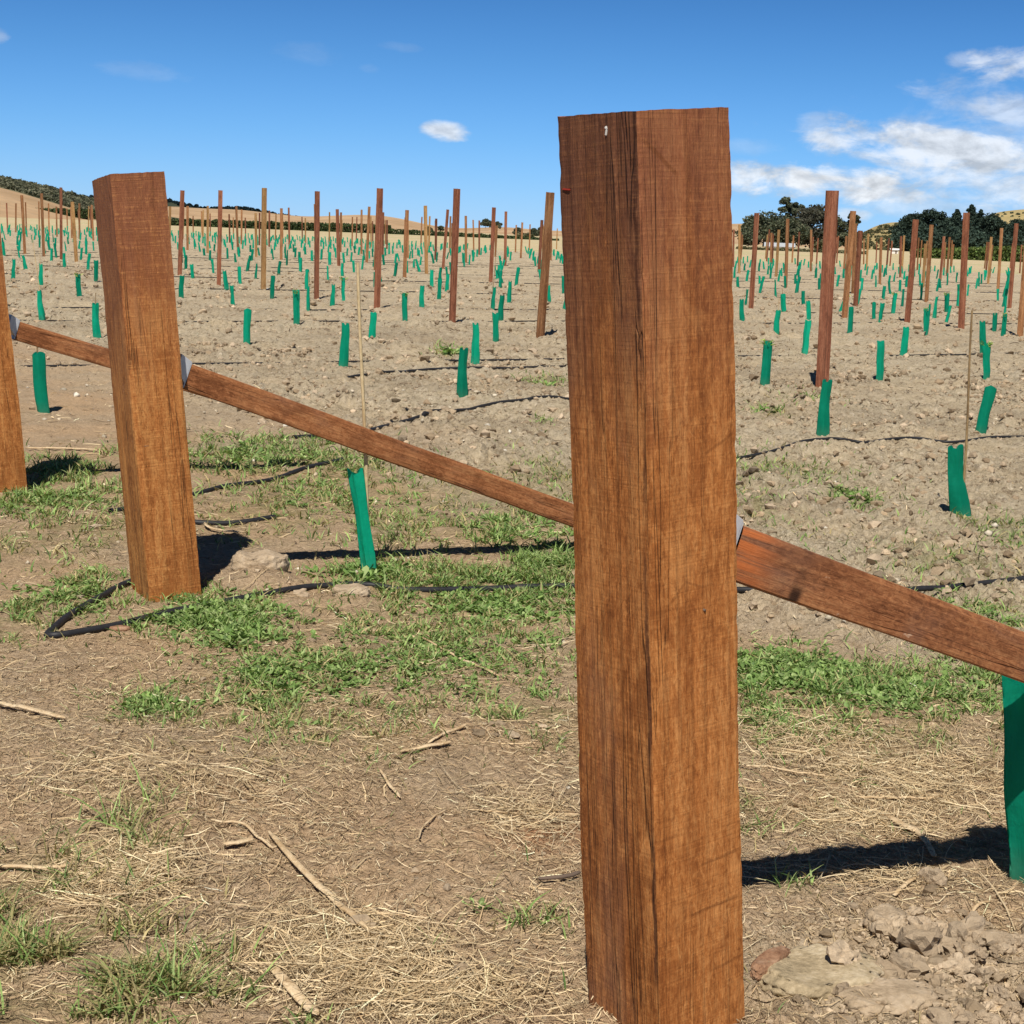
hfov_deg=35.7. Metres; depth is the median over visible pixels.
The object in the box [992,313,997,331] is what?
vine guard
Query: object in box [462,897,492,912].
weed
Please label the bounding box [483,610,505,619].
weed
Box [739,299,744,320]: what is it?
vine guard
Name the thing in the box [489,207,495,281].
row post
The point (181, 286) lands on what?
vine guard
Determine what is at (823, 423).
vine guard
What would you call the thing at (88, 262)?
vine guard
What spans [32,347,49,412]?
vine guard
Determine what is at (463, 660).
stick
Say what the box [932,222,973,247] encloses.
conifer
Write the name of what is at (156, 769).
stick
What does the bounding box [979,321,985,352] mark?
vine guard
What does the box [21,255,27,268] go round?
vine guard
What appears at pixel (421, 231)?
row post
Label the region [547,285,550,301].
vine guard
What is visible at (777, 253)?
row post
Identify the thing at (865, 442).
drip hose
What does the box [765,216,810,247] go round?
gum tree
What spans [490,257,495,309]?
vine guard
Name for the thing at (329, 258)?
vine guard
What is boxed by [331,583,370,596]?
soil clod
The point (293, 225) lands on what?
hedge
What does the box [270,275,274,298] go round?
vine guard
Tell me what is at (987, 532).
pebbles
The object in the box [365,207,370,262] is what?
row post
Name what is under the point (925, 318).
vine guard
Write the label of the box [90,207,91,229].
row post
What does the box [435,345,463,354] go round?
weed
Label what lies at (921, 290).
vine guard
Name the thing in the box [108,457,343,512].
drip hose
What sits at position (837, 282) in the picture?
vine guard
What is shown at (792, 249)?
row post
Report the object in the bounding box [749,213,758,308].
row post
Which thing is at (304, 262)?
drip hose
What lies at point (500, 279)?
vine guard
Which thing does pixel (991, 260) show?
row post
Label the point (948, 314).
vine guard
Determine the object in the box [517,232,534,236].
dark tree
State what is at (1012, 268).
row post
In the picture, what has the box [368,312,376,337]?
vine guard
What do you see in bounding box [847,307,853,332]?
vine guard
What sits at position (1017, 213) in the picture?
hilltop scrub
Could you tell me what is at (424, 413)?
drip hose
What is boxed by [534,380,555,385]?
weed
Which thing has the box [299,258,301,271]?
vine guard
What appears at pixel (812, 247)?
row post
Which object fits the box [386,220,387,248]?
row post
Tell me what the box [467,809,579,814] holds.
stick
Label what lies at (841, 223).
gum tree
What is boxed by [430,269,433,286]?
vine guard
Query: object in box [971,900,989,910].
stick
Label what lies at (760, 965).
bark chip
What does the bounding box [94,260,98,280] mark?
vine guard
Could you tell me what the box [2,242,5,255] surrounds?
vine guard
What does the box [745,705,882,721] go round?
stick
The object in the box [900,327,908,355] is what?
vine guard
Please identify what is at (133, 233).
strainer post
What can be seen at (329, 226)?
row post
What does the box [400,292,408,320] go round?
vine guard
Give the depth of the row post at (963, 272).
28.23 m
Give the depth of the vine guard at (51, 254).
45.47 m
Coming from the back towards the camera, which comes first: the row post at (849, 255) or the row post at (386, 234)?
the row post at (386, 234)
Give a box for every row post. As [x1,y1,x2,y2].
[6,203,7,227]
[15,203,16,232]
[20,195,25,253]
[25,202,26,229]
[38,201,39,234]
[40,193,44,255]
[48,203,49,235]
[55,206,57,236]
[59,187,62,259]
[70,207,72,237]
[71,202,77,261]
[78,203,79,238]
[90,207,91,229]
[91,205,93,240]
[169,206,170,237]
[177,190,184,274]
[186,206,188,249]
[202,210,203,237]
[206,206,208,252]
[217,190,222,285]
[228,214,230,242]
[235,206,238,254]
[240,210,242,243]
[254,213,256,256]
[259,213,259,244]
[261,188,266,288]
[268,210,269,246]
[275,214,276,238]
[280,208,282,259]
[288,208,289,247]
[314,191,319,298]
[329,212,329,241]
[336,209,339,265]
[340,212,341,251]
[351,217,352,245]
[360,210,362,253]
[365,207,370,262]
[370,216,371,246]
[374,188,382,307]
[374,222,375,269]
[382,212,383,254]
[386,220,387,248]
[403,210,408,277]
[407,226,408,257]
[420,217,422,244]
[424,206,427,273]
[428,216,430,247]
[434,219,436,259]
[442,209,448,268]
[449,188,459,322]
[449,216,450,252]
[465,216,466,262]
[472,220,473,249]
[478,220,479,254]
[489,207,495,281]
[494,225,497,256]
[504,211,506,265]
[515,225,516,251]
[520,222,522,257]
[529,224,530,249]
[536,192,554,337]
[537,220,542,271]
[732,229,734,266]
[738,225,740,273]
[740,235,742,259]
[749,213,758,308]
[765,235,767,258]
[766,229,769,260]
[769,233,771,269]
[772,234,773,262]
[775,230,779,276]
[784,219,788,287]
[791,235,793,262]
[797,232,799,265]
[810,230,811,270]
[812,237,813,261]
[816,190,838,387]
[816,238,818,262]
[836,236,838,262]
[841,211,855,317]
[843,236,847,268]
[851,224,856,293]
[853,231,862,306]
[863,239,864,263]
[866,234,868,269]
[878,237,882,284]
[886,238,889,267]
[889,241,892,265]
[899,236,901,277]
[902,235,904,267]
[904,219,918,322]
[916,238,919,269]
[920,240,922,267]
[922,244,926,287]
[924,225,933,301]
[939,236,944,279]
[943,242,945,267]
[946,237,950,275]
[950,240,952,265]
[958,213,969,328]
[984,242,987,268]
[985,242,989,269]
[987,237,992,283]
[990,245,992,277]
[996,228,1002,292]
[1007,223,1018,307]
[1017,250,1023,336]
[1019,245,1021,272]
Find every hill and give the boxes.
[0,187,178,222]
[167,202,179,206]
[168,206,862,248]
[862,209,1023,249]
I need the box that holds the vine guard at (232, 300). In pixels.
[230,285,234,304]
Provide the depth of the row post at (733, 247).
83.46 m
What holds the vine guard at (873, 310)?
on the ground at (432, 391)
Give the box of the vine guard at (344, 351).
[338,323,349,366]
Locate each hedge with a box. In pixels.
[40,208,95,219]
[171,218,391,233]
[388,228,558,240]
[736,246,865,253]
[909,245,1023,261]
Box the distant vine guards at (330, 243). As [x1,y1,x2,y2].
[1,223,1009,276]
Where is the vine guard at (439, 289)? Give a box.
[437,278,441,298]
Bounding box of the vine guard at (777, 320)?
[773,297,780,334]
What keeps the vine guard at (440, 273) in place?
on the ground at (432, 391)
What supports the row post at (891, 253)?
on the ground at (432, 391)
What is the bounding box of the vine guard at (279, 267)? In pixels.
[277,261,281,273]
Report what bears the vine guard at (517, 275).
on the ground at (432, 391)
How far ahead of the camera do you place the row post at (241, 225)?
94.61 m
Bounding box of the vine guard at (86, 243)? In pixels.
[85,241,87,254]
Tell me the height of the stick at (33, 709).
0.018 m
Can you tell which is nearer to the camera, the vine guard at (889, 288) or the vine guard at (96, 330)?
the vine guard at (96, 330)
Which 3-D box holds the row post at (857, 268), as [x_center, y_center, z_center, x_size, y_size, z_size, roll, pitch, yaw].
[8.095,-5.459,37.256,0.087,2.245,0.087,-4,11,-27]
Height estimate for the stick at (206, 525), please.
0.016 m
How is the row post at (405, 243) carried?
on the ground at (432, 391)
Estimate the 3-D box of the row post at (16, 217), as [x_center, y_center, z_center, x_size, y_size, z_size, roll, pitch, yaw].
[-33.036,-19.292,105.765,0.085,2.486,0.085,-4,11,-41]
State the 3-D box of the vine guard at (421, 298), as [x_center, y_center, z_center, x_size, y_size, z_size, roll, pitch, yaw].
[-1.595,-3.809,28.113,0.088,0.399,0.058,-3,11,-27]
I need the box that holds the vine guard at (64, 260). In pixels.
[62,253,65,266]
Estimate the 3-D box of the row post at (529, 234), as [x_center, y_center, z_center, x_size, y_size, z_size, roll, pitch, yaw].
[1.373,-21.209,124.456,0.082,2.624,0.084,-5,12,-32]
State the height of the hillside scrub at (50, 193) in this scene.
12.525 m
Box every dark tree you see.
[437,225,444,230]
[480,218,490,227]
[496,221,502,228]
[512,227,520,234]
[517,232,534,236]
[527,228,538,235]
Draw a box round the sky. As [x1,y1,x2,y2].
[0,0,1023,231]
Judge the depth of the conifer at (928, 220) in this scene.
535.10 m
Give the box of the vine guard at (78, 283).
[74,273,81,296]
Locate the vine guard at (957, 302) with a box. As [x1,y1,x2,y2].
[956,290,959,305]
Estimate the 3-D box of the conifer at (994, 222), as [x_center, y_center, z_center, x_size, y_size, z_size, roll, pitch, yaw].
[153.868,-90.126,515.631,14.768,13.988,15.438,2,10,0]
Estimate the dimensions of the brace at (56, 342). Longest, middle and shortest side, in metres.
1.686 x 0.121 x 0.100 m
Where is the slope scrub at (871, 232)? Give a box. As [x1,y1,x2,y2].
[856,222,898,250]
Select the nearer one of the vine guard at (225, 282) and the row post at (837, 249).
the vine guard at (225, 282)
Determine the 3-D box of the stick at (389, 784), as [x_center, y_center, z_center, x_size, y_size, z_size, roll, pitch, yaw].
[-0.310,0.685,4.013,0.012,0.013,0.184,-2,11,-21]
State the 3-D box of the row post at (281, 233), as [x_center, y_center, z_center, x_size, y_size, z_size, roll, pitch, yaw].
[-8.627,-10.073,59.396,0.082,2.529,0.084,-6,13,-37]
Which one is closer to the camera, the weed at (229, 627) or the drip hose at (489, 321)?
the weed at (229, 627)
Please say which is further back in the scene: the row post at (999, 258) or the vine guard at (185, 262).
the row post at (999, 258)
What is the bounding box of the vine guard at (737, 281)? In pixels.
[736,276,738,286]
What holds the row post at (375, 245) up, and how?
on the ground at (432, 391)
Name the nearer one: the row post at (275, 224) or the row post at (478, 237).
the row post at (478, 237)
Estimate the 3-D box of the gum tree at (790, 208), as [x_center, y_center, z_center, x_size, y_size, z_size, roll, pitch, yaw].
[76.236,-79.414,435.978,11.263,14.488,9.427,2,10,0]
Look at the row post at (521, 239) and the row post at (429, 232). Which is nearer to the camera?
the row post at (521, 239)
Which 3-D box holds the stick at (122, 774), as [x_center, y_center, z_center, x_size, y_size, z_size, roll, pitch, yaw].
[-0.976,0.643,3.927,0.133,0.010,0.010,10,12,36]
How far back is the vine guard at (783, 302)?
32.00 m
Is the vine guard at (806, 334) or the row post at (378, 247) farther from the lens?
the row post at (378, 247)
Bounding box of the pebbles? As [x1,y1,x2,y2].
[9,384,1022,942]
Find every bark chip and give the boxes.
[109,625,130,630]
[750,945,790,980]
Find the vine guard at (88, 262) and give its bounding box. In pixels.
[86,253,90,269]
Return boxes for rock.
[230,549,289,571]
[756,943,884,1001]
[837,977,938,1018]
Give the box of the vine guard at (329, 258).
[328,252,330,264]
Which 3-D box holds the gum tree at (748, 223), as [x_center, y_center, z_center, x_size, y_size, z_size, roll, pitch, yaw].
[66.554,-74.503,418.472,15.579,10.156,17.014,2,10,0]
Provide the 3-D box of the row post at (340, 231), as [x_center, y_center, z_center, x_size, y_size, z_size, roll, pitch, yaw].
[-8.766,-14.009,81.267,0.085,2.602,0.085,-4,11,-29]
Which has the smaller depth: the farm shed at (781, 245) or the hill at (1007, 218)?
the farm shed at (781, 245)
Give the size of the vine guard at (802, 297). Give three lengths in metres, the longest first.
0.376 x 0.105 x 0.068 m
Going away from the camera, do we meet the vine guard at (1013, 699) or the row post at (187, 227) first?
the vine guard at (1013, 699)
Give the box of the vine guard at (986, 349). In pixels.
[980,340,992,379]
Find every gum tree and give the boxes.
[735,210,786,246]
[741,230,760,245]
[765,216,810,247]
[774,196,805,220]
[787,204,838,247]
[813,240,838,249]
[817,215,847,232]
[837,231,857,246]
[845,213,860,230]
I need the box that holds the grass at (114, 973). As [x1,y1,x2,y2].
[0,339,1023,1023]
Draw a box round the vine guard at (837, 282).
[836,275,839,286]
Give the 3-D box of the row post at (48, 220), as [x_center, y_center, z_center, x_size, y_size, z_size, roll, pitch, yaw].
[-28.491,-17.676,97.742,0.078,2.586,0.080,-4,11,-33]
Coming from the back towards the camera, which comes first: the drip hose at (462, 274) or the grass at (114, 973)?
the drip hose at (462, 274)
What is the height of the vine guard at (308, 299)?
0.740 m
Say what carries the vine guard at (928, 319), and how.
on the ground at (432, 391)
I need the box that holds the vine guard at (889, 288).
[888,281,890,293]
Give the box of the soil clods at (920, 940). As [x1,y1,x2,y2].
[0,260,1023,1023]
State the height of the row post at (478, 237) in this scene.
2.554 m
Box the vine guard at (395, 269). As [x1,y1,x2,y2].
[393,262,397,275]
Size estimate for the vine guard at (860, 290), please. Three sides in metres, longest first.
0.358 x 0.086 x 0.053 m
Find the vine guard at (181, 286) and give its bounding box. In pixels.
[178,275,184,297]
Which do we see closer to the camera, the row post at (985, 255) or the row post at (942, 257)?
the row post at (942, 257)
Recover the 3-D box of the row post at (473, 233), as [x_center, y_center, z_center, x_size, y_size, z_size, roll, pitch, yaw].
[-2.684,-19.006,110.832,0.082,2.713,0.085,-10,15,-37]
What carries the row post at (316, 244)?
on the ground at (432, 391)
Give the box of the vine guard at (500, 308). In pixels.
[498,295,504,320]
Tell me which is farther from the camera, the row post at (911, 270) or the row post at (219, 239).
the row post at (219, 239)
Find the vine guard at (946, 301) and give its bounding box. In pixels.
[943,293,949,311]
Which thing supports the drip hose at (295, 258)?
on the ground at (432, 391)
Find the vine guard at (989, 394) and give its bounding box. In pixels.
[975,385,996,433]
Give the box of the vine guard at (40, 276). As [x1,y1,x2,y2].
[38,263,42,284]
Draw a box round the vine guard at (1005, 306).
[1003,296,1006,313]
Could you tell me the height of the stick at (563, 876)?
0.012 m
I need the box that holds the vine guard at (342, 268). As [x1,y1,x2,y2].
[341,263,343,275]
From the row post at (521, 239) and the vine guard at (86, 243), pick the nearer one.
the vine guard at (86, 243)
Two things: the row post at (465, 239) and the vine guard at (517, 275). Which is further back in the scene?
the row post at (465, 239)
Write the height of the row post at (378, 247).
2.645 m
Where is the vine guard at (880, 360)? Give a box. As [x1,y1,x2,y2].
[876,340,884,380]
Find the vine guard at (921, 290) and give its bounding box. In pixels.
[920,283,922,299]
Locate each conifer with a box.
[886,225,946,251]
[888,214,923,236]
[906,208,945,231]
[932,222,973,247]
[933,211,954,227]
[950,209,962,223]
[950,224,1023,254]
[966,204,976,226]
[969,213,1007,250]
[973,209,983,224]
[1003,224,1023,245]
[1009,218,1023,243]
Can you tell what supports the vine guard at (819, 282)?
on the ground at (432, 391)
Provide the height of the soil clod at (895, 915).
0.058 m
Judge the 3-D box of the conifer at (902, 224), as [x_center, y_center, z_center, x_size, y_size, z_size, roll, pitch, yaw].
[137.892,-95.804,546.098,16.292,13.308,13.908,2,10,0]
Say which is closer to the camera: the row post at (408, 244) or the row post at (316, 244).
the row post at (316, 244)
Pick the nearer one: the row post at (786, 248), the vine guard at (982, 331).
the vine guard at (982, 331)
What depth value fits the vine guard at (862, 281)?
50.32 m
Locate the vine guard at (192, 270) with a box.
[189,264,193,277]
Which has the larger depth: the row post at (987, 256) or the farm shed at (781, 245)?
the farm shed at (781, 245)
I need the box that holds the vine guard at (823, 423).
[816,379,832,435]
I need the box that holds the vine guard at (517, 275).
[514,267,519,285]
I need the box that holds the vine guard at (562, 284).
[561,275,563,293]
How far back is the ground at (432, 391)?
6.50 m
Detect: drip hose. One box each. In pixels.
[5,273,1002,292]
[6,255,897,277]
[6,286,996,300]
[7,250,562,265]
[8,306,990,313]
[16,253,795,272]
[20,320,1017,323]
[21,261,996,283]
[21,352,1018,366]
[43,265,1004,286]
[44,576,1023,638]
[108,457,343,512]
[195,514,276,525]
[292,411,428,438]
[347,365,566,377]
[405,395,568,411]
[736,435,1023,458]
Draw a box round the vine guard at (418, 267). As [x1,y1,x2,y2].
[415,258,420,271]
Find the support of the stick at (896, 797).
on the ground at (432, 391)
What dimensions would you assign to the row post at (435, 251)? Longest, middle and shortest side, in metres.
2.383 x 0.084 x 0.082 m
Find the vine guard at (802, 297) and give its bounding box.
[801,291,805,304]
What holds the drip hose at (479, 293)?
on the ground at (432, 391)
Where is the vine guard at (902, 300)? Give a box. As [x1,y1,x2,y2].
[901,289,904,305]
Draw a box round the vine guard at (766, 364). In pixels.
[760,339,774,385]
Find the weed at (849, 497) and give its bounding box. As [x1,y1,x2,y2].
[836,491,869,502]
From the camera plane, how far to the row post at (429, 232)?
94.65 m
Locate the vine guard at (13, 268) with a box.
[11,259,15,278]
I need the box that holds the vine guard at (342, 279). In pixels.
[339,277,347,300]
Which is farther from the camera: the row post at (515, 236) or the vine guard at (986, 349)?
the row post at (515, 236)
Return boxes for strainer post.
[0,231,26,491]
[92,171,201,601]
[557,107,744,1023]
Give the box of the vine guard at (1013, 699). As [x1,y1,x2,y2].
[1002,675,1023,882]
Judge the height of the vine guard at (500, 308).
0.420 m
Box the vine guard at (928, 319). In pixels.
[925,304,930,335]
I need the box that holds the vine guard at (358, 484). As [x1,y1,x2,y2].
[347,263,376,569]
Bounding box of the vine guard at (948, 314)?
[945,305,951,322]
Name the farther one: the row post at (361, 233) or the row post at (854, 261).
the row post at (361, 233)
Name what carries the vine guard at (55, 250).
on the ground at (432, 391)
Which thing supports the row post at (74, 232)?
on the ground at (432, 391)
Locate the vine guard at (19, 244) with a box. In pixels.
[18,240,20,250]
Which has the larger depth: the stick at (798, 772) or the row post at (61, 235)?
the row post at (61, 235)
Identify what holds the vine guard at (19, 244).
on the ground at (432, 391)
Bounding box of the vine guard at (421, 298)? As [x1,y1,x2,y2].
[419,285,424,306]
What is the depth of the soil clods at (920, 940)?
6.20 m
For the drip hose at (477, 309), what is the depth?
27.77 m
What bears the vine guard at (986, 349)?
on the ground at (432, 391)
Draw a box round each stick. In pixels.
[0,701,66,717]
[0,864,67,868]
[26,447,97,449]
[75,769,258,778]
[101,766,135,779]
[204,522,244,531]
[211,819,273,847]
[223,837,253,845]
[268,831,368,927]
[268,965,319,1015]
[380,769,400,797]
[400,741,451,751]
[418,809,445,838]
[422,637,499,675]
[428,724,465,742]
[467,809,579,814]
[538,871,580,879]
[742,764,826,775]
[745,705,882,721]
[855,796,935,798]
[887,815,918,831]
[892,875,917,895]
[914,826,936,856]
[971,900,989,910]
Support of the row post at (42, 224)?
on the ground at (432, 391)
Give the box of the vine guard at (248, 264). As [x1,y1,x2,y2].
[246,255,251,270]
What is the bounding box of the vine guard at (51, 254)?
[50,248,52,260]
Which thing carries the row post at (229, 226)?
on the ground at (432, 391)
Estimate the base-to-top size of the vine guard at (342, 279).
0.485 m
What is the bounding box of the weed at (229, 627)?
[214,624,260,640]
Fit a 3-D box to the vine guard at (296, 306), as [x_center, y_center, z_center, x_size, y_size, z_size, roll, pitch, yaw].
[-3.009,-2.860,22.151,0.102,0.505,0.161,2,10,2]
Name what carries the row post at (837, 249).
on the ground at (432, 391)
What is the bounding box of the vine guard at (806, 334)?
[801,319,811,354]
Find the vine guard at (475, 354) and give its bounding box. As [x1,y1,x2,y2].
[470,323,479,363]
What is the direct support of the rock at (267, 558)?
on the ground at (432, 391)
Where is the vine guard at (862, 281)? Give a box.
[860,278,863,289]
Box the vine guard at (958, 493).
[948,310,972,516]
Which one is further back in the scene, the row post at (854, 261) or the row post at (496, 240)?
the row post at (496, 240)
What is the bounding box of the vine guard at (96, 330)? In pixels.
[92,293,100,337]
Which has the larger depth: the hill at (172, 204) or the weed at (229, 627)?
the hill at (172, 204)
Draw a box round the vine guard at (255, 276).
[254,263,257,278]
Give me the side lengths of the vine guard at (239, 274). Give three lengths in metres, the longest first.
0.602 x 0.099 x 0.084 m
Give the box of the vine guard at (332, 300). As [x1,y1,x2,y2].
[330,284,334,305]
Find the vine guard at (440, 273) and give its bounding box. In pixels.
[438,267,441,278]
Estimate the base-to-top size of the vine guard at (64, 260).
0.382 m
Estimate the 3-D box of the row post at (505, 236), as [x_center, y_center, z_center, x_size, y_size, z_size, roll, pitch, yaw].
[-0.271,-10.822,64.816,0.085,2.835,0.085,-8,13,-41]
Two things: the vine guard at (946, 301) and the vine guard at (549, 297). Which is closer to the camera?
the vine guard at (549, 297)
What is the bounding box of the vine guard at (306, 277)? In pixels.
[305,269,308,288]
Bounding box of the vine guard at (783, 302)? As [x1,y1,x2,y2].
[781,288,785,311]
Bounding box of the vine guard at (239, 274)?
[237,262,241,283]
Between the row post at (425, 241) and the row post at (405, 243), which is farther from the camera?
the row post at (425, 241)
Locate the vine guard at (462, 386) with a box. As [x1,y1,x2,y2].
[456,347,467,397]
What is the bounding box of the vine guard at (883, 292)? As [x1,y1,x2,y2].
[881,286,885,298]
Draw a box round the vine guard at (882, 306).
[878,303,884,322]
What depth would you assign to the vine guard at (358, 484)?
6.40 m
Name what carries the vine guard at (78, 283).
on the ground at (432, 391)
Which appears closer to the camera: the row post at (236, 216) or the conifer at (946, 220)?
the row post at (236, 216)
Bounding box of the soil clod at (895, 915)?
[863,903,908,931]
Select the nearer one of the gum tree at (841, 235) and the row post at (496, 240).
the row post at (496, 240)
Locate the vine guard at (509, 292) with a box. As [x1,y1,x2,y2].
[507,281,511,302]
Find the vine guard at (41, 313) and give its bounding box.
[32,236,45,319]
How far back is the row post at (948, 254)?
83.46 m
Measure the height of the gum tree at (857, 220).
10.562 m
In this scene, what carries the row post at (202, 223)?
on the ground at (432, 391)
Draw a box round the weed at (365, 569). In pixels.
[343,565,373,581]
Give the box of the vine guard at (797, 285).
[795,276,800,292]
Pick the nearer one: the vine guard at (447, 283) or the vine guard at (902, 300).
the vine guard at (447, 283)
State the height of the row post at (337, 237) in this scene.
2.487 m
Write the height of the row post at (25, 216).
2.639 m
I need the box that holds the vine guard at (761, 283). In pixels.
[758,276,764,292]
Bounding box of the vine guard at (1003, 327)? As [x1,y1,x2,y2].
[1001,313,1006,335]
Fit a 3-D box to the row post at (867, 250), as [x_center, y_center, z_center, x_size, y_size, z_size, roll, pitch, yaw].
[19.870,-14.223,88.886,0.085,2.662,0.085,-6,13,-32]
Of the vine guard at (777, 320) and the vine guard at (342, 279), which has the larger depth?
the vine guard at (342, 279)
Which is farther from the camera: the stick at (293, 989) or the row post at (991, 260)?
the row post at (991, 260)
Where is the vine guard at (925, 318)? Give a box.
[923,307,928,331]
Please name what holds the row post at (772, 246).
on the ground at (432, 391)
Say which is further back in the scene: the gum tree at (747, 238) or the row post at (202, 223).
the gum tree at (747, 238)
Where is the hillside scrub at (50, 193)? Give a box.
[0,175,94,209]
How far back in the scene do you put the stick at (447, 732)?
4.40 m
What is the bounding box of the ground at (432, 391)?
[0,217,1023,1023]
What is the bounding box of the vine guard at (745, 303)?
[744,289,748,304]
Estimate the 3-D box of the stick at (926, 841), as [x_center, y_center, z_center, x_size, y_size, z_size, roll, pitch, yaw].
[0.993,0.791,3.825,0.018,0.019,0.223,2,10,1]
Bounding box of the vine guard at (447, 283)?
[445,274,448,291]
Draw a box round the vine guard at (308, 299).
[306,272,309,310]
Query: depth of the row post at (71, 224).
92.26 m
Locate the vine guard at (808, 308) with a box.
[806,301,810,319]
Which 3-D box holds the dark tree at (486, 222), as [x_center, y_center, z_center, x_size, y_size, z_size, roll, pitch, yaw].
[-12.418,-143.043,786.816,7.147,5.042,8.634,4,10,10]
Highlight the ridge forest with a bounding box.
[78,194,296,215]
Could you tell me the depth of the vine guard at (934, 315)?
31.61 m
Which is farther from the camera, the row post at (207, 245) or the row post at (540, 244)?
the row post at (207, 245)
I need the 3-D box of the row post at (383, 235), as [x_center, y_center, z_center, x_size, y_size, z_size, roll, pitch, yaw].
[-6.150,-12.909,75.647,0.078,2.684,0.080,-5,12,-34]
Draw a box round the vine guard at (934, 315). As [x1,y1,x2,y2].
[932,296,938,317]
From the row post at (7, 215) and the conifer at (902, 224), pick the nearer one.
the row post at (7, 215)
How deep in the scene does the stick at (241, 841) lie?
3.58 m
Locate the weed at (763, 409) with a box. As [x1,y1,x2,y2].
[755,404,780,411]
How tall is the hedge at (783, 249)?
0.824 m
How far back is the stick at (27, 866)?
3.40 m
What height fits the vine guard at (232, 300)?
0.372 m
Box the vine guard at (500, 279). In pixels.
[498,270,502,287]
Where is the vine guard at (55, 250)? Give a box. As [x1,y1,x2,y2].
[53,243,56,257]
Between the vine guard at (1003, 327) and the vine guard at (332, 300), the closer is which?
the vine guard at (1003, 327)
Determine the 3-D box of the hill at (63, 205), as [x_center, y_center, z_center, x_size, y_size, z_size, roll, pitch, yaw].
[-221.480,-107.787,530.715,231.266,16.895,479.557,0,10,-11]
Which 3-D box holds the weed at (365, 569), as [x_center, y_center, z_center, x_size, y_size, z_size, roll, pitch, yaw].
[-0.606,0.252,6.277,0.135,0.059,0.152,2,10,0]
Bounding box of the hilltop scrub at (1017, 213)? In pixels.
[995,211,1023,216]
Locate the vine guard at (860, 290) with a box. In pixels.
[858,289,861,303]
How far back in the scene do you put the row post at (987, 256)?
94.20 m
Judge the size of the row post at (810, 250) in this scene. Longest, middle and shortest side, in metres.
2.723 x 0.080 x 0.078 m
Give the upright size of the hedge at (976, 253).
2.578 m
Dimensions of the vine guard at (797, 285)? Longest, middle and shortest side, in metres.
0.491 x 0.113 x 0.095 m
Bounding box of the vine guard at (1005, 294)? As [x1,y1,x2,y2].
[1002,288,1007,306]
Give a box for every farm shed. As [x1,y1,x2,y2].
[764,242,794,248]
[890,248,898,253]
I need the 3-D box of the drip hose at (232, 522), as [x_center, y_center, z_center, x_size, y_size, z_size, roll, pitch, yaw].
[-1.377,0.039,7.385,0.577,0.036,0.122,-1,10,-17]
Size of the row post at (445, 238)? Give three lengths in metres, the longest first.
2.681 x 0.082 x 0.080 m
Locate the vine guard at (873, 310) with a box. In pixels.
[872,302,875,318]
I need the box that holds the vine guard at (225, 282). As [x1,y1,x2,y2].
[222,270,228,289]
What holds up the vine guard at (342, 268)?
on the ground at (432, 391)
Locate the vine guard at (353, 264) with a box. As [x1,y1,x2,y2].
[352,260,354,271]
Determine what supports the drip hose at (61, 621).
on the ground at (432, 391)
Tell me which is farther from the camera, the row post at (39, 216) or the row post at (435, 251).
the row post at (39, 216)
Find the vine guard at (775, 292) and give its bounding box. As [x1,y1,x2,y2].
[774,279,776,296]
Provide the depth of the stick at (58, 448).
9.57 m
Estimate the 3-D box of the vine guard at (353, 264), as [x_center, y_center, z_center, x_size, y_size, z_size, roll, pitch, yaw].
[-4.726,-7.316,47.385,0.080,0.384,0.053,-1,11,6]
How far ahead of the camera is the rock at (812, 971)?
3.04 m
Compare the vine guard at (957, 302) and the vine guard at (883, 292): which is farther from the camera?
the vine guard at (883, 292)
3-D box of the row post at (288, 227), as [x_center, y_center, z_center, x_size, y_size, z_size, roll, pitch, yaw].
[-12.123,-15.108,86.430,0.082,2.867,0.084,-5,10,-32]
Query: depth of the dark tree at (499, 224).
776.13 m
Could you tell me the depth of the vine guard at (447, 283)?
35.59 m
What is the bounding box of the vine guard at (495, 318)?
[492,312,498,341]
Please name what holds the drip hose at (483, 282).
on the ground at (432, 391)
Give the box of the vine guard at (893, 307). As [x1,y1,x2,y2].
[891,292,897,313]
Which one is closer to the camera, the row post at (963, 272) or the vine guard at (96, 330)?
the vine guard at (96, 330)
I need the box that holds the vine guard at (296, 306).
[292,289,299,323]
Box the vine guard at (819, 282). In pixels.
[818,278,820,289]
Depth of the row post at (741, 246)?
116.08 m
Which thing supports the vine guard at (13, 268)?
on the ground at (432, 391)
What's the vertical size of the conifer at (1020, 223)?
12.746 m
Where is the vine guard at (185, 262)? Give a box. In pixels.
[184,255,187,269]
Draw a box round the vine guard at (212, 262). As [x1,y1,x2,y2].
[210,258,214,272]
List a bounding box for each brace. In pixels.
[9,314,206,397]
[180,354,573,526]
[736,515,1023,682]
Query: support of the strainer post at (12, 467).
on the ground at (432, 391)
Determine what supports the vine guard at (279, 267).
on the ground at (432, 391)
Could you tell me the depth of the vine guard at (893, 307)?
33.71 m
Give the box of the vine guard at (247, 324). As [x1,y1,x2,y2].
[243,308,251,344]
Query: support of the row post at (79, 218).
on the ground at (432, 391)
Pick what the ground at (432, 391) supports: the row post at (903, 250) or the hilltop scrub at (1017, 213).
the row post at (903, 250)
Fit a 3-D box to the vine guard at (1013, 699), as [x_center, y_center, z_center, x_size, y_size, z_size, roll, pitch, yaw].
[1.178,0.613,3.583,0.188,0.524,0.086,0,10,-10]

